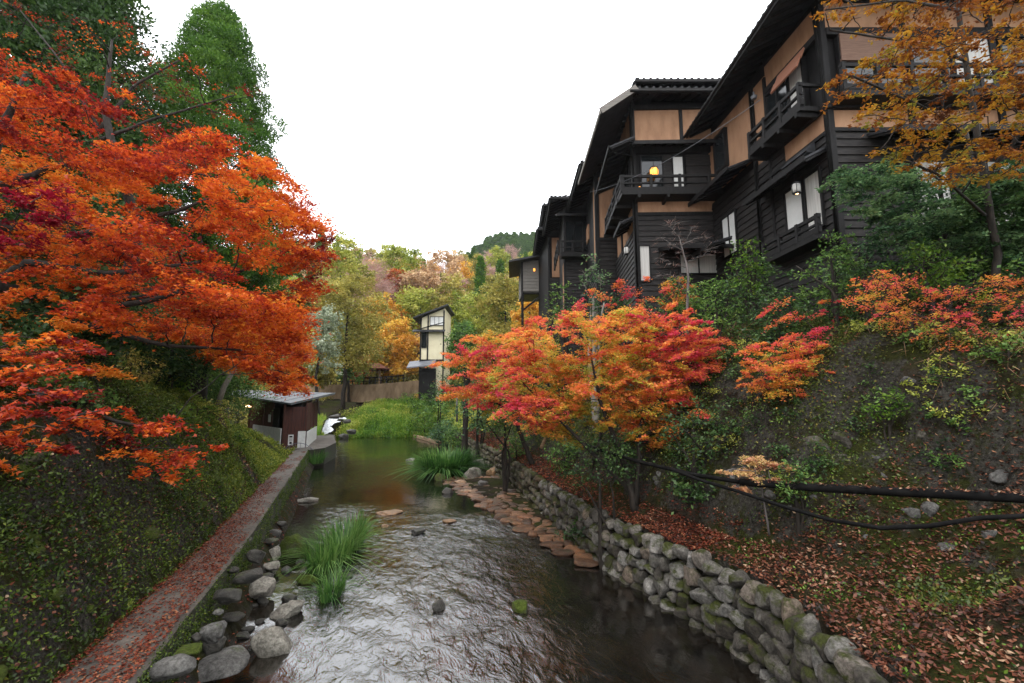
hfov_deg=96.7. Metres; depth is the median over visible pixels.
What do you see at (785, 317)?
red shrub
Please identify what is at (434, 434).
bush
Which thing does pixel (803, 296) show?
shrub
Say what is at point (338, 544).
reed clump
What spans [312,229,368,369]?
broadleaf tree
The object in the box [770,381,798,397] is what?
fern
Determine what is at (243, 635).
river boulder
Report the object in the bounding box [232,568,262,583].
river boulder
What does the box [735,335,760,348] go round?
seedling
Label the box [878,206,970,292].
shrub
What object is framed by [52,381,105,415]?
bush
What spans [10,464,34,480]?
bank stone
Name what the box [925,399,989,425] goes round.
seedling
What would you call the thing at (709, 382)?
fern
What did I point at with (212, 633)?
river boulder
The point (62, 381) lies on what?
bank stone
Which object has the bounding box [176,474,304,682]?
fallen leaves
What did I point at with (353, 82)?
sky
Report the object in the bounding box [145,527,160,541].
bank stone
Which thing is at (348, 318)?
broadleaf tree
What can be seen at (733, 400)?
ivy
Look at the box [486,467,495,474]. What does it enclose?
river boulder
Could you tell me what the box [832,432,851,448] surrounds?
bank rock
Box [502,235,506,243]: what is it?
conifer tree
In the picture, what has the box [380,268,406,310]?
broadleaf tree
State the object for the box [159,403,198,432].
bush
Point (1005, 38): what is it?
window
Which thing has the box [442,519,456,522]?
river boulder
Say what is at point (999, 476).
bank stone
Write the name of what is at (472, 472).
river boulder
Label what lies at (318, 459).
grass clump
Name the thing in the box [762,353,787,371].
seedling
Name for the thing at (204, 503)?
bank stone
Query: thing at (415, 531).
river boulder
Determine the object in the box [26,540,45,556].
bank stone
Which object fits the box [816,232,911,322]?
shrub
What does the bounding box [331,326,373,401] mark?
broadleaf tree
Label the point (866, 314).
shrub
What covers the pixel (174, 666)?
river boulder
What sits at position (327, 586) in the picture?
reed clump
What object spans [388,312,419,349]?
broadleaf tree
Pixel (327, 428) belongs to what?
waterfall
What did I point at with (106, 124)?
half bare tree
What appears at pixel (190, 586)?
fallen leaves
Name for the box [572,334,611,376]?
shrub
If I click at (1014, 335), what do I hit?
fern
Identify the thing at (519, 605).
river boulder
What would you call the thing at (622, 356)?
maple tree
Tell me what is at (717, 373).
ivy
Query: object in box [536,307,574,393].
shrub
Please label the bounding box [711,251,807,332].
shrub
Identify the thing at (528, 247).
conifer tree
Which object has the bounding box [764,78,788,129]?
window
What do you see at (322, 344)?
broadleaf tree
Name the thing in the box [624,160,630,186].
window
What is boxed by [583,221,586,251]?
window
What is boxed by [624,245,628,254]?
lantern
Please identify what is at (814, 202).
window
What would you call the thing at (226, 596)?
river boulder
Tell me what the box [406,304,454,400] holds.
cream house
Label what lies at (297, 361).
broadleaf tree
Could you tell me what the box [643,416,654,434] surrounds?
seedling
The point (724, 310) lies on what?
shrub
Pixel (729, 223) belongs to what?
window
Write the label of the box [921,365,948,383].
fern
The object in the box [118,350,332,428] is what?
undergrowth
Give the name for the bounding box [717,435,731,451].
ivy
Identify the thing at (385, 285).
bare tree
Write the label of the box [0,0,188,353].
cedar tree
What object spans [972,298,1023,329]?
shrub
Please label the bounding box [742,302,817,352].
shrub
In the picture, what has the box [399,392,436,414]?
bush
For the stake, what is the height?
0.480 m
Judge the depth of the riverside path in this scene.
7.03 m
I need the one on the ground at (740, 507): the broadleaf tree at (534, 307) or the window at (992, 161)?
the broadleaf tree at (534, 307)
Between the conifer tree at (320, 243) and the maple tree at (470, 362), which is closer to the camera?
the maple tree at (470, 362)
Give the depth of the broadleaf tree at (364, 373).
73.34 m
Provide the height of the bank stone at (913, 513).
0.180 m
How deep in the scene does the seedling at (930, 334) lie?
8.12 m
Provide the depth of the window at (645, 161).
19.74 m
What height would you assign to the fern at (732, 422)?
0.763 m
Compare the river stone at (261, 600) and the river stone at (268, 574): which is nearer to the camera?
the river stone at (261, 600)
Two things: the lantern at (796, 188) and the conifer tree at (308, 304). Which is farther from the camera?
the conifer tree at (308, 304)
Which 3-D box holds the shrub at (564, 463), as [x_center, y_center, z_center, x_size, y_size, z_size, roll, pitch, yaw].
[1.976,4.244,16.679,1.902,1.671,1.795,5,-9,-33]
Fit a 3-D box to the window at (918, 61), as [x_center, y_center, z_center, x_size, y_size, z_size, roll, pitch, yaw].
[12.050,-7.855,13.083,1.220,1.970,0.175,0,-7,0]
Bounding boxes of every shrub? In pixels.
[415,387,462,436]
[447,323,491,453]
[452,380,501,459]
[475,393,523,491]
[495,432,532,460]
[504,334,569,429]
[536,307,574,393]
[540,439,580,474]
[544,340,571,384]
[553,429,648,568]
[555,516,587,542]
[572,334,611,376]
[598,291,652,372]
[634,300,683,348]
[653,394,740,498]
[661,460,723,514]
[666,339,712,369]
[667,283,722,336]
[686,275,743,357]
[692,265,777,330]
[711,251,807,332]
[723,236,773,327]
[736,286,827,341]
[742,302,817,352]
[755,296,848,348]
[793,249,877,330]
[794,230,868,331]
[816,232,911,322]
[822,264,901,324]
[841,269,1023,354]
[874,236,979,330]
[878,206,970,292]
[912,251,1023,304]
[947,203,1021,280]
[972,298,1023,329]
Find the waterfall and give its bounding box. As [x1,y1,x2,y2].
[322,417,346,434]
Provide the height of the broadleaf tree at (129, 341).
10.122 m
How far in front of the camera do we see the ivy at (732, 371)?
10.87 m
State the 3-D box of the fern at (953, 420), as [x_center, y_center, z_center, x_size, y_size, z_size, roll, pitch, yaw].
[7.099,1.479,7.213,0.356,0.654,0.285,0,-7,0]
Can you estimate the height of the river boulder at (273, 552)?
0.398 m
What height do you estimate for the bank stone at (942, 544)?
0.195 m
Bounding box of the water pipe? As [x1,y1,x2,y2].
[739,478,1023,502]
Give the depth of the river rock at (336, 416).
17.86 m
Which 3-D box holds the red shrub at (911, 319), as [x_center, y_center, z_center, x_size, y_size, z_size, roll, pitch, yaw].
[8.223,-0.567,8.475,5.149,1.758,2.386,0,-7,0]
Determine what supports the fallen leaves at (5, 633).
on the ground at (740, 507)
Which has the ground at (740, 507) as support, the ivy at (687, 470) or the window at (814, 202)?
the ivy at (687, 470)
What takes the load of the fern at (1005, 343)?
on the ground at (740, 507)
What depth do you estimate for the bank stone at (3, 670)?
4.30 m
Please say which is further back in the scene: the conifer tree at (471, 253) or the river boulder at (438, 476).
the conifer tree at (471, 253)
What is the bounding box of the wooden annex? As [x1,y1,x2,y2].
[509,254,539,328]
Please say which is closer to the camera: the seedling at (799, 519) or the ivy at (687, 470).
the seedling at (799, 519)
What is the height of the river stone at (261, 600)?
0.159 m
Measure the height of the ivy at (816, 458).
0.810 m
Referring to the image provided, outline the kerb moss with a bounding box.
[137,451,308,682]
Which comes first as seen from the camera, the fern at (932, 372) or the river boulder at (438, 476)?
the fern at (932, 372)
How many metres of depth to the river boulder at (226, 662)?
6.41 m
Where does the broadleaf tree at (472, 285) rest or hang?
on the ground at (740, 507)
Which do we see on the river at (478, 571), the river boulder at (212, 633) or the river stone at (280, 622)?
the river stone at (280, 622)
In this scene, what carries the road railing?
on the road wall at (368, 393)
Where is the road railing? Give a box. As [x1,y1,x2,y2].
[304,375,403,384]
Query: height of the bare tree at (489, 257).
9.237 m
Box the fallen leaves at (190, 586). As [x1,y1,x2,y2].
[49,451,304,682]
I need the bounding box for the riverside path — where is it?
[56,449,308,682]
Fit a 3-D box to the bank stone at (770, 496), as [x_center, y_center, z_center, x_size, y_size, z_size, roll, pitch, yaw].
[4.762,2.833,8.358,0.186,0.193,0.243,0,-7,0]
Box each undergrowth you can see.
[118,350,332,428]
[237,258,537,391]
[441,357,540,445]
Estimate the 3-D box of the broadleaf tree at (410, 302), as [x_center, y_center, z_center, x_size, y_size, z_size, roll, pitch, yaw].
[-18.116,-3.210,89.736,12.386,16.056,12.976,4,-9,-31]
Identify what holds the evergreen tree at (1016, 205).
on the ground at (740, 507)
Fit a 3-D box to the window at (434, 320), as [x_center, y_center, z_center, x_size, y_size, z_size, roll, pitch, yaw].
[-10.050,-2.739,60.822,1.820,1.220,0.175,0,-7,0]
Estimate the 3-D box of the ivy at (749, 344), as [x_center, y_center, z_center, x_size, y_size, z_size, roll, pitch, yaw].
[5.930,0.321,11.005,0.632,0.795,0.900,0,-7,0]
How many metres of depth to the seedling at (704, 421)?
10.63 m
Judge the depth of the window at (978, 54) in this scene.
13.10 m
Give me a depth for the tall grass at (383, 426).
52.52 m
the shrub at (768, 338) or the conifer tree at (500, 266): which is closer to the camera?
the shrub at (768, 338)
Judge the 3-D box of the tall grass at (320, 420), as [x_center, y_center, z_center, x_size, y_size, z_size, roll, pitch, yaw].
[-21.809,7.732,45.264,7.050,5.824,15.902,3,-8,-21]
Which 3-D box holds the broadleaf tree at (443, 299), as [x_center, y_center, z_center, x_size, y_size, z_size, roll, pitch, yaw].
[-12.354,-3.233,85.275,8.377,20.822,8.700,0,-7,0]
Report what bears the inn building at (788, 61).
on the ground at (740, 507)
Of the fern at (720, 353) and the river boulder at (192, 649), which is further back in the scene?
the fern at (720, 353)
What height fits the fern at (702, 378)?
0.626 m
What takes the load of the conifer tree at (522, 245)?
on the ground at (740, 507)
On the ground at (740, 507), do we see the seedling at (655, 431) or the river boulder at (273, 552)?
the seedling at (655, 431)
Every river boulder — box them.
[148,653,196,682]
[175,643,202,655]
[198,645,249,682]
[199,620,227,643]
[202,635,226,655]
[212,588,241,604]
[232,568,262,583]
[236,631,249,638]
[246,549,265,563]
[249,576,275,599]
[250,626,292,657]
[264,560,279,570]
[269,546,280,560]
[269,600,304,619]
[279,533,310,558]
[296,574,317,583]
[297,497,318,502]
[375,509,402,515]
[411,528,425,534]
[432,599,445,611]
[434,473,446,480]
[442,487,453,493]
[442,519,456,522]
[454,479,466,483]
[463,467,481,478]
[467,459,484,468]
[477,480,487,485]
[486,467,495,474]
[512,599,526,613]
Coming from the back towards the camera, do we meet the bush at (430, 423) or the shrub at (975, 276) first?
the bush at (430, 423)
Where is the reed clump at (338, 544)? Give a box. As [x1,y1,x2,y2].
[271,506,405,588]
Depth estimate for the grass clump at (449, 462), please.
24.73 m
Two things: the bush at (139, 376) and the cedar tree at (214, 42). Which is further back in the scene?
the cedar tree at (214, 42)
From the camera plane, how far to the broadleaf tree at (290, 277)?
104.37 m
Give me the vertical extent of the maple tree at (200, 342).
4.901 m
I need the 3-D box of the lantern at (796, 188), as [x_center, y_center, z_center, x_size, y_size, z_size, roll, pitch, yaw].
[8.450,-4.681,13.534,0.280,0.610,0.260,0,-7,0]
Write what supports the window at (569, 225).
in the inn building at (571, 248)
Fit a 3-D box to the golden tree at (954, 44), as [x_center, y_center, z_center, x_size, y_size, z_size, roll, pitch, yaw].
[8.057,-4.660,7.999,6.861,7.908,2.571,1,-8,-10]
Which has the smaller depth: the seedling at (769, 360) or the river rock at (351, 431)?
the seedling at (769, 360)
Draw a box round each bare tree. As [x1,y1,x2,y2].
[0,0,268,370]
[335,247,401,318]
[438,261,447,270]
[456,276,471,288]
[482,249,493,267]
[486,265,497,275]
[502,244,519,262]
[653,216,719,333]
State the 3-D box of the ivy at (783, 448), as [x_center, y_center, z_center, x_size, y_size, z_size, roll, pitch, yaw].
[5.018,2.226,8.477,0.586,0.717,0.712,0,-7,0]
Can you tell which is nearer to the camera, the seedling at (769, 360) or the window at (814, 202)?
the seedling at (769, 360)
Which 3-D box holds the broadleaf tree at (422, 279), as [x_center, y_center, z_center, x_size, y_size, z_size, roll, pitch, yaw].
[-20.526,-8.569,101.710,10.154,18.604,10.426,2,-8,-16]
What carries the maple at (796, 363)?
on the ground at (740, 507)
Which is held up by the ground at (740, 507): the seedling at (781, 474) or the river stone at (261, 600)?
the seedling at (781, 474)
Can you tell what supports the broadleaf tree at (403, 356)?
on the ground at (740, 507)
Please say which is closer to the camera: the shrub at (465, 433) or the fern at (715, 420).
the fern at (715, 420)
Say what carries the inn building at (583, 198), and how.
on the ground at (740, 507)
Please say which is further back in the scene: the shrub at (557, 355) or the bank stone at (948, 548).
the shrub at (557, 355)
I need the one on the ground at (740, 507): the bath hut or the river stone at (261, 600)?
the bath hut
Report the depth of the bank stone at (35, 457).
6.03 m
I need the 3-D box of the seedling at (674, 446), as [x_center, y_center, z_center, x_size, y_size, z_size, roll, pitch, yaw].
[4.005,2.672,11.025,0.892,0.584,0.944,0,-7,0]
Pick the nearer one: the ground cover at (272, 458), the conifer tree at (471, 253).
the ground cover at (272, 458)
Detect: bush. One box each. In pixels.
[0,253,161,373]
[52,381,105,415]
[66,336,129,370]
[96,383,135,419]
[103,347,165,390]
[117,346,178,390]
[122,355,197,395]
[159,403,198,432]
[178,399,217,427]
[196,399,234,425]
[232,431,253,445]
[339,407,359,415]
[362,405,379,414]
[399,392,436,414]
[403,404,444,437]
[412,412,453,439]
[425,416,455,444]
[439,419,472,449]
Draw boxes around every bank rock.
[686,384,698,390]
[803,436,830,449]
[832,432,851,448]
[916,430,925,437]
[928,373,944,379]
[986,405,1004,410]
[987,410,1002,415]
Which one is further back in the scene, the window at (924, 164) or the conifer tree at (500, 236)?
the conifer tree at (500, 236)
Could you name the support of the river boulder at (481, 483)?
on the flagstone apron
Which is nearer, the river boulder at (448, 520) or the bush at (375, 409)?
the river boulder at (448, 520)
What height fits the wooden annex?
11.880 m
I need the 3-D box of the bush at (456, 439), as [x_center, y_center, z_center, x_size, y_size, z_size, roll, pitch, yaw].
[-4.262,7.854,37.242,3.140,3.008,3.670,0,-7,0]
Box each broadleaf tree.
[0,158,188,332]
[0,210,189,364]
[83,223,239,387]
[118,285,229,394]
[124,281,259,395]
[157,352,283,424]
[208,340,269,400]
[278,263,310,285]
[279,275,301,296]
[279,340,317,373]
[300,301,345,414]
[301,354,336,388]
[302,327,334,356]
[303,259,402,410]
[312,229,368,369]
[331,309,363,331]
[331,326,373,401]
[340,356,371,384]
[358,292,408,350]
[363,247,383,262]
[366,243,426,298]
[366,315,419,381]
[371,332,415,378]
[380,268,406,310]
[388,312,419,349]
[391,284,439,353]
[398,264,441,303]
[407,332,419,368]
[419,247,468,297]
[423,271,467,325]
[440,318,485,415]
[447,249,468,262]
[448,260,473,288]
[448,289,499,389]
[457,254,467,270]
[458,333,499,373]
[462,303,494,331]
[464,290,491,322]
[465,253,486,274]
[466,272,494,291]
[474,271,538,359]
[485,245,511,274]
[510,299,538,348]
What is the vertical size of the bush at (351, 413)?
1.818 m
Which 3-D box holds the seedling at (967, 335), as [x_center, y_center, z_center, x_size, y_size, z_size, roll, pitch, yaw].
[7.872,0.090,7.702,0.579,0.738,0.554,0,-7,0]
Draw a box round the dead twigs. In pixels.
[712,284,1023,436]
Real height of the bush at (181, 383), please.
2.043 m
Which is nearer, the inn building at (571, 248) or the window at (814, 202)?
the window at (814, 202)
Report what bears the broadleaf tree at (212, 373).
on the ground at (740, 507)
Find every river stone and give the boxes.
[190,632,201,642]
[212,608,223,614]
[222,611,245,621]
[229,566,239,573]
[241,625,254,631]
[254,618,265,623]
[257,597,268,603]
[263,572,273,576]
[264,537,278,543]
[275,618,287,625]
[276,521,286,527]
[281,566,291,572]
[281,594,297,602]
[296,559,304,563]
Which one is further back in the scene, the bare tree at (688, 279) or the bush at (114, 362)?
the bare tree at (688, 279)
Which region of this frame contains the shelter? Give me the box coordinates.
[361,363,390,383]
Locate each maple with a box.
[715,454,798,534]
[733,332,835,408]
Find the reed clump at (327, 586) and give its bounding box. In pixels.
[278,559,378,612]
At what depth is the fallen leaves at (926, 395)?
7.30 m
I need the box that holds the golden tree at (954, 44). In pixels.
[809,0,1023,310]
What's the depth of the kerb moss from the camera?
8.11 m
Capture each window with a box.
[421,332,426,347]
[430,316,443,325]
[565,221,574,251]
[574,221,582,251]
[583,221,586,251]
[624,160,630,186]
[638,244,651,281]
[639,154,664,186]
[671,155,684,185]
[678,253,716,274]
[712,127,729,174]
[720,209,738,259]
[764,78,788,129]
[783,180,804,230]
[786,56,810,109]
[802,166,826,231]
[833,35,906,91]
[907,35,955,82]
[911,159,954,229]
[950,35,996,82]
[986,159,1022,224]
[995,35,1023,82]
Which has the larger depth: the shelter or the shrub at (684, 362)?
the shelter
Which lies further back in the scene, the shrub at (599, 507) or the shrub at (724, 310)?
the shrub at (724, 310)
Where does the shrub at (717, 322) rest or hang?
on the ground at (740, 507)
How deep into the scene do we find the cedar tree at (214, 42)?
25.03 m
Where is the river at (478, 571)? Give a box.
[215,437,766,682]
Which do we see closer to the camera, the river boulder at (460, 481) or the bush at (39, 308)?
the bush at (39, 308)
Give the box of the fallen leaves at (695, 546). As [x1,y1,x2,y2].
[461,428,742,549]
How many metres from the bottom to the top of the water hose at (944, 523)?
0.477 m
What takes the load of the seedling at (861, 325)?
on the ground at (740, 507)
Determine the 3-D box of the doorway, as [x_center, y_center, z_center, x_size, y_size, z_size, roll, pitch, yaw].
[-15.604,5.566,30.041,0.060,2.300,1.400,7,-10,-43]
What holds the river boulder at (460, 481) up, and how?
on the flagstone apron
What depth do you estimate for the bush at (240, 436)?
18.37 m
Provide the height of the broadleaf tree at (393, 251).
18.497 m
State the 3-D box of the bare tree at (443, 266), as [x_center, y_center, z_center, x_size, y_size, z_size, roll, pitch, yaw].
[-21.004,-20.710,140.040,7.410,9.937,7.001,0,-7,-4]
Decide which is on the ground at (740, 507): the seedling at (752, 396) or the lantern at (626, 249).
the seedling at (752, 396)
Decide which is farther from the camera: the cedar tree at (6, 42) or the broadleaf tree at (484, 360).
the broadleaf tree at (484, 360)
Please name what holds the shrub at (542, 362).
on the ground at (740, 507)
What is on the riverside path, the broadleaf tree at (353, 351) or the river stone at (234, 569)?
the river stone at (234, 569)
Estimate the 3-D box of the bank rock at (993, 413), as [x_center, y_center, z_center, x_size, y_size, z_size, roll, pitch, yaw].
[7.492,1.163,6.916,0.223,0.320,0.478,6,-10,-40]
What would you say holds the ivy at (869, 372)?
on the ground at (740, 507)
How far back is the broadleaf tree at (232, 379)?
36.87 m
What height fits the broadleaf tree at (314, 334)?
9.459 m
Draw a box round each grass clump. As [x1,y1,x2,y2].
[308,447,332,463]
[384,444,493,482]
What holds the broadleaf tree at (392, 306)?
on the ground at (740, 507)
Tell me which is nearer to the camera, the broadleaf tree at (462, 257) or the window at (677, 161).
the window at (677, 161)
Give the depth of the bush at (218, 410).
16.40 m
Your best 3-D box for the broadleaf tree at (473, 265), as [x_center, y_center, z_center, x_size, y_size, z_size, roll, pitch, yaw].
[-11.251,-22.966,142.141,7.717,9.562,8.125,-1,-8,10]
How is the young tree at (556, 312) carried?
on the ground at (740, 507)
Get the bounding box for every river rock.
[328,414,339,418]
[338,433,348,438]
[346,429,355,434]
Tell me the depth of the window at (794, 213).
14.32 m
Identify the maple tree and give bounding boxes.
[0,48,348,489]
[0,177,92,256]
[142,285,321,401]
[425,329,556,464]
[481,300,739,511]
[562,275,697,468]
[636,313,730,386]
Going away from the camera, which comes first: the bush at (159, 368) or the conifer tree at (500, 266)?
the bush at (159, 368)
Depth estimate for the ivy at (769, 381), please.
9.37 m
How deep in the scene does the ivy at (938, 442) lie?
7.25 m
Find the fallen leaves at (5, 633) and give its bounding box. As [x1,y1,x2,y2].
[0,344,271,681]
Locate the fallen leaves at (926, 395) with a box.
[634,292,1023,516]
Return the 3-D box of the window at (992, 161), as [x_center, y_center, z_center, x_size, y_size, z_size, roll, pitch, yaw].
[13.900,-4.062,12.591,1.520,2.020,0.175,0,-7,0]
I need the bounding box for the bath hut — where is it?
[232,390,335,465]
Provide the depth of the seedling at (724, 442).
9.76 m
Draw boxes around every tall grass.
[250,413,326,434]
[337,397,451,437]
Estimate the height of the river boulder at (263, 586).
0.384 m
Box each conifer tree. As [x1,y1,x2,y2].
[296,271,316,327]
[313,229,326,265]
[468,247,475,263]
[472,255,488,321]
[476,244,482,255]
[482,241,489,254]
[491,259,507,330]
[492,236,498,244]
[495,232,503,243]
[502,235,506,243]
[510,240,517,252]
[512,233,518,245]
[517,236,523,251]
[518,242,525,252]
[525,244,531,253]
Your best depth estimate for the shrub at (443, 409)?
45.21 m
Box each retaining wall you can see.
[450,429,544,508]
[536,479,888,682]
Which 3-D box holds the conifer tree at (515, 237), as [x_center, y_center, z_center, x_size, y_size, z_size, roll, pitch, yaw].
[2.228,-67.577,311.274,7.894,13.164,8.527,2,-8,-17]
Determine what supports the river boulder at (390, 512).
in the river at (478, 571)
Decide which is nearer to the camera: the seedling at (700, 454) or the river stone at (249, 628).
the river stone at (249, 628)
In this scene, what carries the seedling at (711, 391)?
on the ground at (740, 507)
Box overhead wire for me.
[591,100,759,191]
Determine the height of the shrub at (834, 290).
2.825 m
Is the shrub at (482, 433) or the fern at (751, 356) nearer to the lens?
the fern at (751, 356)
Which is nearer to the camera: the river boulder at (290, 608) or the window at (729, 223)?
the river boulder at (290, 608)
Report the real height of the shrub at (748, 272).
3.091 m
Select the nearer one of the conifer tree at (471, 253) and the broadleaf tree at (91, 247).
the broadleaf tree at (91, 247)
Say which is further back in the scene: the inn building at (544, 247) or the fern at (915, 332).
the inn building at (544, 247)
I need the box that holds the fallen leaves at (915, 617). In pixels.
[626,322,1023,682]
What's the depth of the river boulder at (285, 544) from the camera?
11.80 m
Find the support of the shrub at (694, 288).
on the ground at (740, 507)
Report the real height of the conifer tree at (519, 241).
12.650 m
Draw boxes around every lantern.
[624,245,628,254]
[649,162,658,174]
[791,174,801,194]
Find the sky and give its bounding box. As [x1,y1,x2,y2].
[10,0,771,272]
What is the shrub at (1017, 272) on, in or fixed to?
on the ground at (740, 507)
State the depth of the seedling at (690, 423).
11.00 m
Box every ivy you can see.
[682,464,690,480]
[707,365,724,378]
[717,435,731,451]
[719,349,738,365]
[719,396,742,410]
[722,363,748,378]
[732,418,764,433]
[739,332,775,342]
[740,337,765,357]
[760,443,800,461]
[764,380,785,400]
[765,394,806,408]
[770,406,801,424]
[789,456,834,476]
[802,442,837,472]
[806,332,829,349]
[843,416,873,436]
[857,361,882,387]
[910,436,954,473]
[941,324,958,337]
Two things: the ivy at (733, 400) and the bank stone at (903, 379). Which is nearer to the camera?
the bank stone at (903, 379)
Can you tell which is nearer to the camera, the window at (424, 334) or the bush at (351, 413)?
the bush at (351, 413)
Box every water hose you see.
[479,391,738,483]
[667,467,1023,529]
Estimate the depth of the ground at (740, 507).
7.35 m
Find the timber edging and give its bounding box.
[413,434,441,444]
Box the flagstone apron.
[443,476,598,566]
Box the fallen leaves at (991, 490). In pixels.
[737,477,1023,495]
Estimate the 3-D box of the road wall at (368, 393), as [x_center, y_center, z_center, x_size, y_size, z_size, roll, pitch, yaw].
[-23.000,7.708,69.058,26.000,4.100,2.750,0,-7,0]
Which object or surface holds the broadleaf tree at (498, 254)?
on the ground at (740, 507)
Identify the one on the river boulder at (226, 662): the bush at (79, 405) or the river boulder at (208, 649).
the river boulder at (208, 649)
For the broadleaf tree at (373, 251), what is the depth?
157.22 m
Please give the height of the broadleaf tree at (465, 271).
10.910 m
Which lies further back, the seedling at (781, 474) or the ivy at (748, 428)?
the ivy at (748, 428)
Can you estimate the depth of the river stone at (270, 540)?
11.71 m
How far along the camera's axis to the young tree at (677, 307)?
15.70 m
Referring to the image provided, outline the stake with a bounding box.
[540,435,547,448]
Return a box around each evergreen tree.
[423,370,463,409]
[814,158,1023,318]
[937,132,1023,296]
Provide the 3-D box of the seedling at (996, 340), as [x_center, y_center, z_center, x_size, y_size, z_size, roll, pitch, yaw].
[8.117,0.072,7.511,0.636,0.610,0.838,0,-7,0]
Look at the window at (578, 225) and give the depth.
30.72 m
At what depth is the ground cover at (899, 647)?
6.23 m
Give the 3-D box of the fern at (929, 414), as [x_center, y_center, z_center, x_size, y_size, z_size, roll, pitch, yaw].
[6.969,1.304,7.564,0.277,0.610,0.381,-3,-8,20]
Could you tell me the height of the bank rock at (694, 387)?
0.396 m
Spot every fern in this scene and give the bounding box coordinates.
[665,445,685,458]
[688,373,714,384]
[701,375,713,385]
[707,411,719,432]
[711,344,748,362]
[721,345,738,360]
[723,420,740,440]
[734,348,768,359]
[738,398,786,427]
[770,345,801,360]
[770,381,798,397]
[786,325,809,340]
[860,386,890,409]
[892,328,931,348]
[920,402,939,419]
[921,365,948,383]
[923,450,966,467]
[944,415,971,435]
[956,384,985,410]
[968,334,1023,363]
[1005,331,1023,352]
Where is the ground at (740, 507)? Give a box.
[0,249,1023,682]
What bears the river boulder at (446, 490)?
in the river at (478, 571)
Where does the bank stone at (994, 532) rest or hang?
on the ground at (740, 507)
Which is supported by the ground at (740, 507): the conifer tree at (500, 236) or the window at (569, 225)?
the conifer tree at (500, 236)
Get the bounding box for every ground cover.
[0,323,296,682]
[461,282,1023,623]
[735,345,1023,680]
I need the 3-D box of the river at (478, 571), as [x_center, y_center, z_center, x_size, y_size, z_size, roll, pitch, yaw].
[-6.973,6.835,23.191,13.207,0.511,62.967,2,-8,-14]
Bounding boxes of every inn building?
[532,203,560,358]
[542,194,587,356]
[565,160,617,356]
[578,77,733,345]
[683,0,1023,328]
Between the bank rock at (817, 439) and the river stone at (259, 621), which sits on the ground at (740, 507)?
the bank rock at (817, 439)
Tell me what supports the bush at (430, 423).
on the ground at (740, 507)
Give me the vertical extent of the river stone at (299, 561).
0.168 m
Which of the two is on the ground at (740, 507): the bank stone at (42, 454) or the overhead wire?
the bank stone at (42, 454)
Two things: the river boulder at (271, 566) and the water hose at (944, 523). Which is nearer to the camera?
the water hose at (944, 523)
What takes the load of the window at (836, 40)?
in the inn building at (788, 61)
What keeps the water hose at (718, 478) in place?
on the ground at (740, 507)
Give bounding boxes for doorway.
[272,408,280,427]
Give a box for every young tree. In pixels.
[544,280,587,414]
[578,253,613,427]
[656,276,702,349]
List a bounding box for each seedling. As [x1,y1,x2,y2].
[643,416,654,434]
[650,425,661,441]
[661,441,691,453]
[680,413,698,435]
[688,446,708,465]
[693,409,718,428]
[701,388,721,396]
[711,433,740,450]
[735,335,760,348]
[746,383,761,404]
[752,352,783,374]
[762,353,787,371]
[766,470,805,480]
[771,459,821,536]
[790,366,816,382]
[850,318,889,331]
[855,386,914,447]
[897,377,936,405]
[910,320,948,351]
[921,354,969,379]
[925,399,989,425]
[950,323,1003,346]
[969,327,1023,346]
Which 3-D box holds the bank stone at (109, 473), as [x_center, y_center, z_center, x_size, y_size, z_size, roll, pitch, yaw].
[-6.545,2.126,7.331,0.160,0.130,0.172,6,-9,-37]
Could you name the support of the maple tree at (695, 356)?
on the ground at (740, 507)
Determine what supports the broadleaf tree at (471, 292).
on the ground at (740, 507)
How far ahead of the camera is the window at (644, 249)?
19.20 m
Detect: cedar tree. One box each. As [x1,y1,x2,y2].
[0,0,127,256]
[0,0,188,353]
[117,0,312,401]
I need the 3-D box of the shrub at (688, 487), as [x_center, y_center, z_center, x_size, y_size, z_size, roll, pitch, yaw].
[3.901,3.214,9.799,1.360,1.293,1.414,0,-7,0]
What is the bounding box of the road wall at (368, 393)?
[303,380,418,402]
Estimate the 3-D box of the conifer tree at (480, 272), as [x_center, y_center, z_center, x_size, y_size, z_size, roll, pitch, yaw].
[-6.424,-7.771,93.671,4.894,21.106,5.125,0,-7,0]
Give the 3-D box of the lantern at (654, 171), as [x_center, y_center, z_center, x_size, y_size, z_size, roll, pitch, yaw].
[6.070,-7.369,19.468,0.380,0.690,0.360,0,-7,0]
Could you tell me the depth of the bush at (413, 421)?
50.39 m
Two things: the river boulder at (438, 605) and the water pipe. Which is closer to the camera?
the water pipe
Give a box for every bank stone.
[0,664,7,682]
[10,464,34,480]
[20,363,40,372]
[20,452,39,464]
[23,532,41,541]
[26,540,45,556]
[36,377,55,386]
[36,450,47,461]
[48,587,66,604]
[55,376,67,384]
[86,603,94,613]
[104,470,111,476]
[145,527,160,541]
[198,501,207,509]
[764,490,775,499]
[899,376,915,384]
[901,508,920,518]
[920,501,938,516]
[937,542,950,550]
[940,544,955,551]
[981,530,998,536]
[981,532,991,537]
[989,469,1008,483]
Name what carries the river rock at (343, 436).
in the river at (478, 571)
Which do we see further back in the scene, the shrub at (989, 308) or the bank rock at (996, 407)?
the shrub at (989, 308)
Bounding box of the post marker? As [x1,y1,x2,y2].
[456,398,457,420]
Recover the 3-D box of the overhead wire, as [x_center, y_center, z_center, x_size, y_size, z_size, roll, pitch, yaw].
[5.351,-7.083,17.762,0.022,2.468,10.957,2,-8,-14]
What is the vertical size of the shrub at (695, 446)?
2.507 m

